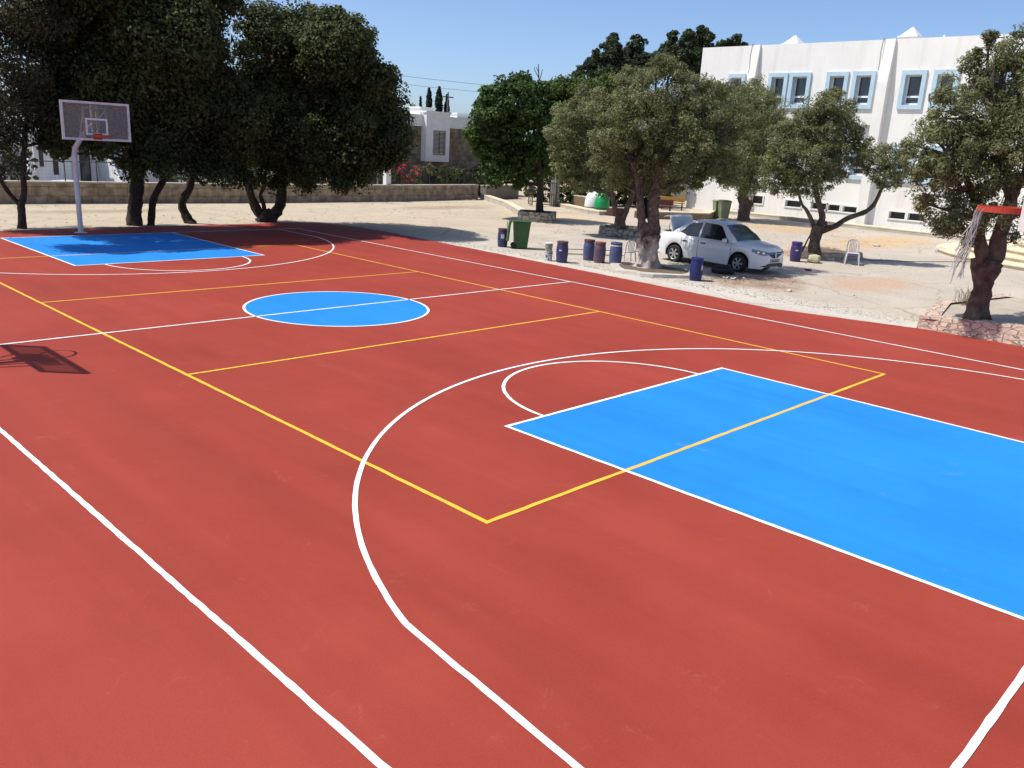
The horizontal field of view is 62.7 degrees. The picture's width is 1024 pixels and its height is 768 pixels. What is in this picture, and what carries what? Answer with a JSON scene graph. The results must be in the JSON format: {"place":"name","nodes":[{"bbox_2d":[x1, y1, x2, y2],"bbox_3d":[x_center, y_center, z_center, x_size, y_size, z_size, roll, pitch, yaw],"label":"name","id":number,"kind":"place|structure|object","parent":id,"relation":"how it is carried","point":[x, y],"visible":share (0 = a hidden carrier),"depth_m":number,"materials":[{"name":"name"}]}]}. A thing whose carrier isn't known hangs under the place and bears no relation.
{"place":"outdoors","nodes":[
{"label":"outdoors","id":0,"kind":"place"},
{"bbox_2d":[0,111,291,183],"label":"white house","id":1,"kind":"structure","parent":0,"point":[57,169],"depth_m":45.66,"materials":[{"name":"paint"}]},
{"bbox_2d":[38,150,43,166],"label":"window","id":2,"kind":"structure","parent":1,"relation":"in","point":[40,152],"depth_m":44.29,"materials":[{"name":"grey glass"}]},
{"bbox_2d":[53,162,58,174],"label":"window","id":3,"kind":"structure","parent":1,"relation":"in","point":[55,164],"depth_m":44.89,"materials":[{"name":"grey glass"}]},
{"bbox_2d":[79,149,91,180],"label":"window","id":4,"kind":"structure","parent":1,"relation":"in","point":[85,168],"depth_m":46.45,"materials":[{"name":"grey glass"}]},
{"bbox_2d":[480,185,518,199],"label":"rendered wall","id":5,"kind":"structure","parent":0,"point":[504,192],"depth_m":53.24,"materials":[{"name":"stone"}]},
{"bbox_2d":[0,177,1023,327],"bbox_3d":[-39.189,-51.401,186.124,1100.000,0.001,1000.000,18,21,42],"label":"ground","id":6,"kind":"structure","parent":0,"point":[911,290],"depth_m":30.25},
{"bbox_2d":[0,0,86,228],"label":"feathery tree","id":7,"kind":"object","parent":6,"relation":"on","point":[27,99],"visible":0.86,"depth_m":24.23,"materials":[{"name":"green plant"}]},
{"bbox_2d":[0,0,237,225],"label":"carob tree","id":8,"kind":"object","parent":6,"relation":"on","point":[115,43],"visible":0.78,"depth_m":24.92,"materials":[{"name":"green plant"}]},
{"bbox_2d":[135,40,231,225],"bbox_3d":[-10.722,-7.986,27.002,3.970,6.229,2.715,18,21,42],"label":"carob tree","id":9,"kind":"object","parent":6,"relation":"on","point":[191,99],"visible":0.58,"depth_m":26.33,"materials":[{"name":"green plant"}]},
{"bbox_2d":[178,0,279,223],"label":"carob tree","id":10,"kind":"object","parent":6,"relation":"on","point":[230,143],"visible":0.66,"depth_m":27.43,"materials":[{"name":"green plant"}]},
{"bbox_2d":[0,180,478,203],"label":"stone wall","id":11,"kind":"structure","parent":6,"relation":"on","point":[39,192],"depth_m":38.86,"materials":[{"name":"stone"}]},
{"bbox_2d":[0,160,476,184],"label":"wire fence","id":12,"kind":"object","parent":11,"relation":"on","point":[397,179],"visible":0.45,"depth_m":46.30,"materials":[{"name":"metal"}]},
{"bbox_2d":[383,170,390,184],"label":"gate pillar","id":13,"kind":"structure","parent":11,"relation":"on","point":[386,179],"depth_m":45.87,"materials":[{"name":"white paint"}]},
{"bbox_2d":[227,0,420,221],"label":"carob tree","id":14,"kind":"object","parent":6,"relation":"on","point":[326,79],"visible":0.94,"depth_m":28.66,"materials":[{"name":"green plant"}]},
{"bbox_2d":[426,87,432,107],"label":"cypress tree","id":15,"kind":"object","parent":6,"relation":"on","point":[429,100],"visible":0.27,"depth_m":99.50,"materials":[{"name":"green plant"}]},
{"bbox_2d":[434,86,443,111],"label":"cypress tree","id":16,"kind":"object","parent":6,"relation":"on","point":[438,105],"visible":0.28,"depth_m":99.47,"materials":[{"name":"green plant"}]},
{"bbox_2d":[0,202,921,292],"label":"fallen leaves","id":17,"kind":"object","parent":6,"relation":"on","point":[744,271],"depth_m":27.09,"materials":[{"name":"plant"}]},
{"bbox_2d":[451,163,479,183],"bbox_3d":[-3.112,-12.930,53.275,1.705,2.182,2.220,18,21,42],"label":"shrub","id":18,"kind":"object","parent":6,"relation":"on","point":[468,174],"visible":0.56,"depth_m":53.29,"materials":[{"name":"green plant"}]},
{"bbox_2d":[470,165,488,195],"bbox_3d":[-1.936,-13.375,55.357,1.573,2.033,2.203,18,21,42],"label":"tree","id":19,"kind":"object","parent":6,"relation":"on","point":[479,177],"visible":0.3,"depth_m":54.81,"materials":[{"name":"green plant"}]},
{"bbox_2d":[498,228,507,246],"bbox_3d":[-0.310,-4.908,28.194,0.351,0.612,0.373,8,16,15],"label":"plastic drum","id":20,"kind":"object","parent":6,"relation":"on","point":[502,236],"visible":0.89,"depth_m":28.06,"materials":[{"name":"plastic"}]},
{"bbox_2d":[484,195,523,214],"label":"kerb wall","id":21,"kind":"structure","parent":6,"relation":"on","point":[512,207],"depth_m":46.83,"materials":[{"name":"concrete"}]},
{"bbox_2d":[0,222,1023,767],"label":"court surface","id":22,"kind":"object","parent":6,"relation":"on","point":[624,620],"visible":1,"depth_m":7.01,"materials":[{"name":"paint"}]},
{"bbox_2d":[59,99,130,232],"bbox_3d":[-12.365,-6.132,24.229,2.635,3.830,1.747,10,17,22],"label":"basketball hoop","id":23,"kind":"object","parent":22,"relation":"on","point":[97,136],"visible":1,"depth_m":23.79,"materials":[{"name":"white paint"}]},
{"bbox_2d":[3,233,260,264],"bbox_3d":[-10.575,-3.816,23.357,5.790,0.001,4.880,18,21,42],"label":"basketball key area","id":24,"kind":"object","parent":22,"relation":"on","point":[113,247],"visible":1,"depth_m":23.09,"materials":[{"name":"paint"}]},
{"bbox_2d":[245,292,426,325],"bbox_3d":[-3.436,-1.513,16.616,3.560,0.001,3.560,18,21,42],"label":"blue centre circle paint","id":25,"kind":"object","parent":22,"relation":"on","point":[384,312],"visible":1,"depth_m":16.46,"materials":[{"name":"paint"}]},
{"bbox_2d":[0,244,884,523],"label":"yellow court lines","id":26,"kind":"object","parent":22,"relation":"on","point":[458,507],"visible":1,"depth_m":11.04,"materials":[{"name":"paint"}]},
{"bbox_2d":[0,228,1023,767],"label":"white court lines","id":27,"kind":"object","parent":22,"relation":"on","point":[994,714],"visible":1,"depth_m":6.79,"materials":[{"name":"paint"}]},
{"bbox_2d":[510,369,1023,616],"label":"basketball key area","id":28,"kind":"object","parent":22,"relation":"on","point":[941,504],"visible":1,"depth_m":9.35,"materials":[{"name":"paint"}]},
{"bbox_2d":[949,202,1023,283],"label":"basketball hoop","id":29,"kind":"object","parent":22,"relation":"on","point":[981,209],"visible":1,"depth_m":8.29,"materials":[{"name":"white paint"}]},
{"bbox_2d":[506,220,531,248],"bbox_3d":[0.215,-4.977,27.987,0.796,0.910,0.568,2,16,-4],"label":"wheelie bin","id":30,"kind":"object","parent":6,"relation":"on","point":[521,230],"visible":1,"depth_m":27.76,"materials":[{"name":"green plastic"}]},
{"bbox_2d":[517,209,556,222],"bbox_3d":[1.174,-7.765,39.036,1.700,0.470,1.700,4,16,4],"label":"square planter","id":31,"kind":"object","parent":6,"relation":"on","point":[544,217],"visible":0.79,"depth_m":38.22,"materials":[{"name":"stone"}]},
{"bbox_2d":[461,70,561,212],"bbox_3d":[-0.050,-11.122,38.639,3.948,6.410,4.662,18,21,42],"label":"broadleaf tree","id":32,"kind":"object","parent":31,"relation":"in","point":[512,153],"visible":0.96,"depth_m":37.85,"materials":[{"name":"green plant"}]},
{"bbox_2d":[523,156,572,200],"bbox_3d":[2.614,-13.103,53.314,4.144,3.228,2.296,0,16,-11],"label":"shrub","id":33,"kind":"object","parent":6,"relation":"on","point":[526,193],"visible":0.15,"depth_m":53.01,"materials":[{"name":"green plant"}]},
{"bbox_2d":[544,251,552,260],"bbox_3d":[1.095,-3.862,25.370,0.274,0.286,0.274,18,21,42],"label":"paint bucket","id":34,"kind":"object","parent":6,"relation":"on","point":[547,256],"visible":1,"depth_m":25.28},
{"bbox_2d":[545,242,552,251],"bbox_3d":[1.109,-4.121,25.296,0.258,0.252,0.258,18,21,42],"label":"paint bucket","id":35,"kind":"object","parent":34,"relation":"on","point":[548,246],"visible":1,"depth_m":25.21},
{"bbox_2d":[550,180,559,206],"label":"gate pillar","id":36,"kind":"structure","parent":6,"relation":"on","point":[552,191],"depth_m":48.97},
{"bbox_2d":[528,181,556,205],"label":"metal gate","id":37,"kind":"structure","parent":36,"relation":"attached to","point":[547,194],"depth_m":48.77,"materials":[{"name":"metal"}]},
{"bbox_2d":[556,240,568,262],"bbox_3d":[1.500,-3.950,25.126,0.362,0.632,0.383,8,16,16],"label":"plastic drum","id":38,"kind":"object","parent":6,"relation":"on","point":[562,252],"visible":1,"depth_m":25.00,"materials":[{"name":"plastic"}]},
{"bbox_2d":[552,153,598,203],"bbox_3d":[4.264,-12.717,52.188,3.986,3.302,2.572,-4,17,-23],"label":"shrub","id":39,"kind":"object","parent":6,"relation":"on","point":[568,198],"visible":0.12,"depth_m":51.83,"materials":[{"name":"green plant"}]},
{"bbox_2d":[571,194,585,206],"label":"kerb wall","id":40,"kind":"structure","parent":6,"relation":"on","point":[577,200],"depth_m":51.04,"materials":[{"name":"concrete"}]},
{"bbox_2d":[583,239,594,260],"bbox_3d":[2.380,-4.146,25.991,0.384,0.632,0.361,9,17,21],"label":"plastic drum","id":41,"kind":"object","parent":6,"relation":"on","point":[588,249],"visible":0.98,"depth_m":25.86,"materials":[{"name":"plastic"}]},
{"bbox_2d":[546,69,635,193],"bbox_3d":[4.421,-16.438,55.680,5.866,8.444,6.578,18,21,42],"label":"broadleaf tree","id":42,"kind":"object","parent":6,"relation":"on","point":[562,88],"visible":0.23,"depth_m":53.69,"materials":[{"name":"green plant"}]},
{"bbox_2d":[584,186,597,208],"bbox_3d":[4.753,-10.913,49.083,0.994,1.344,1.001,18,21,42],"label":"recycling container","id":43,"kind":"object","parent":6,"relation":"on","point":[590,200],"visible":0.45,"depth_m":48.77,"materials":[{"name":"white paint"}]},
{"bbox_2d":[594,241,605,262],"bbox_3d":[2.670,-4.002,25.555,0.384,0.622,0.361,9,17,21],"label":"plastic drum","id":44,"kind":"object","parent":6,"relation":"on","point":[599,251],"visible":1,"depth_m":25.43,"materials":[{"name":"plastic"}]},
{"bbox_2d":[594,193,609,209],"bbox_3d":[5.232,-10.752,48.747,0.937,1.267,0.944,18,21,42],"label":"recycling container","id":45,"kind":"object","parent":6,"relation":"on","point":[601,204],"visible":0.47,"depth_m":48.47,"materials":[{"name":"plastic"}]},
{"bbox_2d":[571,32,637,90],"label":"evergreen tree","id":46,"kind":"object","parent":6,"relation":"on","point":[609,58],"visible":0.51,"depth_m":74.28,"materials":[{"name":"green plant"}]},
{"bbox_2d":[587,167,636,205],"bbox_3d":[6.332,-12.621,52.444,4.211,3.053,2.463,0,16,-10],"label":"shrub","id":47,"kind":"object","parent":6,"relation":"on","point":[627,192],"visible":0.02,"depth_m":52.11,"materials":[{"name":"green plant"}]},
{"bbox_2d":[606,208,623,215],"bbox_3d":[5.520,-9.160,44.771,0.450,0.400,1.000,18,21,42],"label":"brown box","id":48,"kind":"object","parent":6,"relation":"on","point":[610,212],"visible":0.51,"depth_m":44.50,"materials":[{"name":"brown wood"}]},
{"bbox_2d":[609,242,622,264],"bbox_3d":[3.090,-3.870,25.043,0.405,0.692,0.382,9,17,21],"label":"plastic drum","id":49,"kind":"object","parent":6,"relation":"on","point":[615,254],"visible":0.86,"depth_m":24.89,"materials":[{"name":"plastic"}]},
{"bbox_2d":[598,223,637,238],"bbox_3d":[4.641,-6.192,34.190,2.180,0.450,2.287,18,21,42],"label":"stone ring","id":50,"kind":"object","parent":6,"relation":"on","point":[609,229],"visible":0.57,"depth_m":33.29,"materials":[{"name":"stone"}]},
{"bbox_2d":[543,82,663,230],"bbox_3d":[3.628,-8.792,32.752,5.262,5.470,3.079,-1,16,-15],"label":"olive tree","id":51,"kind":"object","parent":50,"relation":"in","point":[570,162],"visible":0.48,"depth_m":32.35,"materials":[{"name":"green plant"}]},
{"bbox_2d":[622,240,636,261],"bbox_3d":[3.555,-4.056,25.695,0.445,0.750,0.505,-1,16,-15],"label":"plastic chair","id":52,"kind":"object","parent":6,"relation":"on","point":[629,251],"visible":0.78,"depth_m":25.51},
{"bbox_2d":[354,225,914,322],"bbox_3d":[1.837,-3.857,25.959,20.920,0.021,2.049,18,21,42],"label":"grit","id":53,"kind":"object","parent":6,"relation":"on","point":[648,277],"visible":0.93,"depth_m":22.48,"materials":[{"name":"stone"}]},
{"bbox_2d":[623,33,652,115],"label":"evergreen tree","id":54,"kind":"object","parent":6,"relation":"on","point":[635,50],"visible":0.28,"depth_m":78.22,"materials":[{"name":"green plant"}]},
{"bbox_2d":[616,180,666,206],"bbox_3d":[8.102,-12.688,53.099,4.047,3.135,2.434,-1,16,-15],"label":"shrub","id":55,"kind":"object","parent":6,"relation":"on","point":[625,196],"visible":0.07,"depth_m":52.90,"materials":[{"name":"green plant"}]},
{"bbox_2d":[609,262,689,278],"bbox_3d":[4.117,-3.268,24.279,2.552,0.161,2.469,1,16,-9],"label":"stone ring","id":56,"kind":"object","parent":6,"relation":"on","point":[669,271],"visible":0.71,"depth_m":23.88,"materials":[{"name":"stone"}]},
{"bbox_2d":[577,49,762,268],"bbox_3d":[4.674,-6.472,24.764,4.402,6.161,5.493,18,21,42],"label":"olive tree","id":57,"kind":"object","parent":56,"relation":"in","point":[679,136],"visible":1,"depth_m":23.84,"materials":[{"name":"green plant"}]},
{"bbox_2d":[647,198,673,210],"bbox_3d":[8.442,-10.150,48.111,1.500,0.800,0.500,7,16,13],"label":"bench","id":58,"kind":"object","parent":6,"relation":"on","point":[662,202],"visible":0.59,"depth_m":48.09,"materials":[{"name":"red paint"}]},
{"bbox_2d":[660,196,684,210],"bbox_3d":[9.912,-11.172,52.015,1.500,0.800,0.500,6,16,9],"label":"bench","id":59,"kind":"object","parent":6,"relation":"on","point":[677,200],"visible":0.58,"depth_m":52.06,"materials":[{"name":"yellow paint"}]},
{"bbox_2d":[634,209,714,219],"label":"kerb wall","id":60,"kind":"structure","parent":6,"relation":"on","point":[709,214],"depth_m":44.68,"materials":[{"name":"concrete"}]},
{"bbox_2d":[647,25,715,87],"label":"evergreen tree","id":61,"kind":"object","parent":6,"relation":"on","point":[688,47],"visible":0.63,"depth_m":70.22,"materials":[{"name":"green plant"}]},
{"bbox_2d":[689,257,703,280],"bbox_3d":[5.036,-3.139,22.969,0.384,0.622,0.361,9,17,21],"label":"plastic drum","id":62,"kind":"object","parent":6,"relation":"on","point":[696,270],"visible":1,"depth_m":22.84,"materials":[{"name":"plastic"}]},
{"bbox_2d":[713,200,717,216],"bbox_3d":[11.582,-9.841,47.283,0.589,0.988,0.718,2,16,-6],"label":"wheelie bin","id":63,"kind":"object","parent":6,"relation":"on","point":[715,205],"visible":0.4,"depth_m":47.05,"materials":[{"name":"green plastic"}]},
{"bbox_2d":[658,214,783,271],"bbox_3d":[6.524,-4.445,26.271,1.944,1.497,3.956,-11,21,-41],"label":"parked car","id":64,"kind":"object","parent":6,"relation":"on","point":[738,247],"visible":0.98,"depth_m":25.65,"materials":[{"name":"white paint"}]},
{"bbox_2d":[711,266,734,274],"bbox_3d":[6.220,-3.358,24.791,0.680,0.180,0.680,18,21,42],"label":"spare tyre","id":65,"kind":"object","parent":6,"relation":"on","point":[725,270],"visible":1,"depth_m":24.55,"materials":[{"name":"black rubber"}]},
{"bbox_2d":[717,200,731,218],"bbox_3d":[11.726,-9.646,46.532,0.619,1.038,0.754,2,16,-6],"label":"wheelie bin","id":66,"kind":"object","parent":6,"relation":"on","point":[724,206],"visible":1,"depth_m":46.27,"materials":[{"name":"green plastic"}]},
{"bbox_2d":[715,33,748,46],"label":"evergreen tree","id":67,"kind":"object","parent":6,"relation":"on","point":[735,40],"visible":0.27,"depth_m":81.56,"materials":[{"name":"green plant"}]},
{"bbox_2d":[702,74,793,220],"bbox_3d":[12.541,-12.743,45.585,5.358,7.789,5.509,11,18,26],"label":"olive tree","id":68,"kind":"object","parent":6,"relation":"on","point":[765,117],"visible":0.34,"depth_m":44.25,"materials":[{"name":"green plant"}]},
{"bbox_2d":[571,249,961,261],"bbox_3d":[10.373,-4.621,30.363,17.305,0.021,1.148,1,16,-9],"label":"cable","id":69,"kind":"object","parent":6,"relation":"on","point":[860,259],"visible":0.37,"depth_m":30.65,"materials":[{"name":"black rubber"}]},
{"bbox_2d":[790,241,802,261],"bbox_3d":[9.682,-4.511,28.663,0.383,0.662,0.404,8,16,16],"label":"plastic drum","id":70,"kind":"object","parent":6,"relation":"on","point":[796,251],"visible":1,"depth_m":28.52,"materials":[{"name":"plastic"}]},
{"bbox_2d":[807,254,820,262],"bbox_3d":[10.309,-4.277,28.683,0.424,0.288,0.583,9,17,21],"label":"stone","id":71,"kind":"object","parent":6,"relation":"on","point":[814,258],"visible":1,"depth_m":28.48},
{"bbox_2d":[783,245,862,260],"bbox_3d":[11.431,-4.843,31.084,2.694,0.272,3.646,18,21,42],"label":"stone ring","id":72,"kind":"object","parent":6,"relation":"on","point":[833,254],"visible":0.54,"depth_m":30.26,"materials":[{"name":"stone"}]},
{"bbox_2d":[757,86,913,255],"bbox_3d":[11.113,-7.251,29.111,5.358,5.750,2.544,2,16,-6],"label":"olive tree","id":73,"kind":"object","parent":72,"relation":"in","point":[806,142],"visible":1,"depth_m":28.70,"materials":[{"name":"green plant"}]},
{"bbox_2d":[712,209,989,240],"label":"kerb wall","id":74,"kind":"structure","parent":6,"relation":"on","point":[857,226],"depth_m":45.10,"materials":[{"name":"concrete"}]},
{"bbox_2d":[843,239,859,265],"bbox_3d":[11.601,-4.483,28.627,0.498,0.839,0.565,8,16,15],"label":"plastic chair","id":75,"kind":"object","parent":6,"relation":"on","point":[852,252],"visible":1,"depth_m":28.74,"materials":[{"name":"plastic"}]},
{"bbox_2d":[686,27,1023,239],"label":"school building","id":76,"kind":"structure","parent":6,"relation":"on","point":[890,85],"depth_m":46.03,"materials":[{"name":"white paint"}]},
{"bbox_2d":[728,74,745,103],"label":"window","id":77,"kind":"structure","parent":76,"relation":"in","point":[742,77],"depth_m":50.80,"materials":[{"name":"blue paint"}]},
{"bbox_2d":[750,194,763,204],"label":"basement window","id":78,"kind":"structure","parent":76,"relation":"in","point":[757,199],"depth_m":51.62,"materials":[{"name":"glass"}]},
{"bbox_2d":[767,73,788,107],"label":"window","id":79,"kind":"structure","parent":76,"relation":"in","point":[781,84],"depth_m":49.17,"materials":[{"name":"blue paint"}]},
{"bbox_2d":[784,199,802,208],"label":"basement window","id":80,"kind":"structure","parent":76,"relation":"in","point":[795,203],"depth_m":50.07,"materials":[{"name":"glass"}]},
{"bbox_2d":[785,72,811,107],"bbox_3d":[16.536,-16.844,48.314,1.300,1.940,0.430,18,21,42],"label":"window","id":81,"kind":"structure","parent":76,"relation":"in","point":[798,87],"depth_m":48.42,"materials":[{"name":"blue paint"}]},
{"bbox_2d":[809,201,827,210],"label":"basement window","id":82,"kind":"structure","parent":76,"relation":"in","point":[823,203],"depth_m":48.94,"materials":[{"name":"white paint"}]},
{"bbox_2d":[825,203,841,211],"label":"basement window","id":83,"kind":"structure","parent":76,"relation":"in","point":[837,207],"depth_m":48.37,"materials":[{"name":"white paint"}]},
{"bbox_2d":[824,71,849,104],"bbox_3d":[18.093,-16.342,46.843,1.260,1.940,0.430,18,21,42],"label":"window","id":84,"kind":"structure","parent":76,"relation":"in","point":[842,82],"depth_m":46.79,"materials":[{"name":"blue paint"}]},
{"bbox_2d":[840,205,856,213],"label":"basement window","id":85,"kind":"structure","parent":76,"relation":"in","point":[848,209],"depth_m":47.80,"materials":[{"name":"white paint"}]},
{"bbox_2d":[846,146,863,179],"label":"window","id":86,"kind":"structure","parent":76,"relation":"in","point":[854,174],"depth_m":47.18,"materials":[{"name":"glass"}]},
{"bbox_2d":[850,71,876,108],"bbox_3d":[19.151,-16.001,45.844,1.250,1.940,0.430,18,21,42],"label":"window","id":87,"kind":"structure","parent":76,"relation":"in","point":[863,81],"depth_m":45.88,"materials":[{"name":"blue paint"}]},
{"bbox_2d":[887,210,906,220],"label":"basement window","id":88,"kind":"structure","parent":76,"relation":"in","point":[899,215],"depth_m":45.66,"materials":[{"name":"white paint"}]},
{"bbox_2d":[888,144,913,182],"bbox_3d":[20.902,-11.783,45.017,1.200,1.950,0.430,18,21,42],"label":"window","id":89,"kind":"structure","parent":76,"relation":"in","point":[900,166],"depth_m":45.09,"materials":[{"name":"glass"}]},
{"bbox_2d":[896,70,927,109],"bbox_3d":[21.020,-15.398,44.079,1.270,1.940,0.430,18,21,42],"label":"window","id":90,"kind":"structure","parent":76,"relation":"in","point":[911,93],"depth_m":44.15,"materials":[{"name":"blue paint"}]},
{"bbox_2d":[905,212,924,222],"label":"basement window","id":91,"kind":"structure","parent":76,"relation":"in","point":[913,215],"depth_m":45.07,"materials":[{"name":"white paint"}]},
{"bbox_2d":[918,146,945,183],"bbox_3d":[21.964,-11.440,44.015,1.200,1.950,0.430,18,21,42],"label":"window","id":92,"kind":"structure","parent":76,"relation":"in","point":[939,149],"depth_m":43.81,"materials":[{"name":"glass"}]},
{"bbox_2d":[927,69,960,109],"bbox_3d":[22.146,-15.035,43.017,1.250,1.940,0.430,18,21,42],"label":"window","id":93,"kind":"structure","parent":76,"relation":"in","point":[935,82],"depth_m":43.03,"materials":[{"name":"blue paint"}]},
{"bbox_2d":[978,70,1011,109],"bbox_3d":[23.845,-14.487,41.412,1.250,1.940,0.430,18,21,42],"label":"window","id":94,"kind":"structure","parent":76,"relation":"in","point":[1005,79],"depth_m":41.36,"materials":[{"name":"blue paint"}]},
{"bbox_2d":[917,294,1023,346],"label":"stone planter","id":95,"kind":"object","parent":6,"relation":"on","point":[1005,324],"visible":0.78,"depth_m":17.59,"materials":[{"name":"stone"}]},
{"bbox_2d":[898,21,1023,319],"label":"olive tree","id":96,"kind":"object","parent":95,"relation":"in","point":[974,141],"visible":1,"depth_m":16.33,"materials":[{"name":"green plant"}]},
{"bbox_2d":[951,285,971,305],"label":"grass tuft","id":97,"kind":"object","parent":95,"relation":"in","point":[963,300],"visible":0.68,"depth_m":19.16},
{"bbox_2d":[936,239,1023,270],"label":"entrance steps","id":98,"kind":"structure","parent":6,"relation":"on","point":[1014,259],"depth_m":32.33,"materials":[{"name":"beige stone"}]},
{"bbox_2d":[0,0,1023,133],"label":"sky","id":99,"kind":"structure","parent":0,"point":[457,41],"materials":[{"name":"blue"}]},
{"bbox_2d":[558,203,606,214],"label":"kerb wall","id":100,"kind":"structure","parent":0,"point":[581,209],"depth_m":46.17,"materials":[{"name":"concrete"}]},
{"bbox_2d":[646,184,687,200],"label":"annex shed","id":101,"kind":"structure","parent":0,"point":[683,194],"depth_m":63.48,"materials":[{"name":"paint"}]},
{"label":"lower ground","id":102,"kind":"structure","parent":0,"visible":0},
{"bbox_2d":[1,150,38,180],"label":"shrub","id":103,"kind":"object","parent":102,"relation":"on","point":[30,153],"visible":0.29,"depth_m":37.60,"materials":[{"name":"green plant"}]},
{"bbox_2d":[373,159,420,183],"bbox_3d":[-6.816,-11.530,48.677,1.913,3.778,3.865,18,21,42],"label":"oleander bush","id":104,"kind":"object","parent":102,"relation":"on","point":[404,176],"visible":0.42,"depth_m":48.64,"materials":[{"name":"green plant"}]},
{"bbox_2d":[320,106,495,200],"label":"stone house","id":105,"kind":"structure","parent":102,"relation":"on","point":[441,141],"depth_m":52.79,"materials":[{"name":"white paint"}]},
{"bbox_2d":[428,169,438,183],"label":"lower window","id":106,"kind":"structure","parent":105,"relation":"in","point":[432,179],"depth_m":53.52,"materials":[{"name":"grey glass"}]},
{"bbox_2d":[433,130,445,154],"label":"window","id":107,"kind":"structure","parent":105,"relation":"in","point":[439,134],"depth_m":52.66,"materials":[{"name":"grey glass"}]},
{"bbox_2d":[406,162,441,200],"bbox_3d":[-5.228,-11.719,50.721,1.537,3.194,2.586,18,21,42],"label":"shrub","id":108,"kind":"object","parent":102,"relation":"on","point":[434,173],"visible":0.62,"depth_m":50.52,"materials":[{"name":"green plant"}]},
{"bbox_2d":[432,164,462,183],"bbox_3d":[-3.989,-11.977,51.977,1.463,3.140,2.498,10,17,24],"label":"shrub","id":109,"kind":"object","parent":102,"relation":"on","point":[450,175],"visible":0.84,"depth_m":51.59,"materials":[{"name":"green plant"}]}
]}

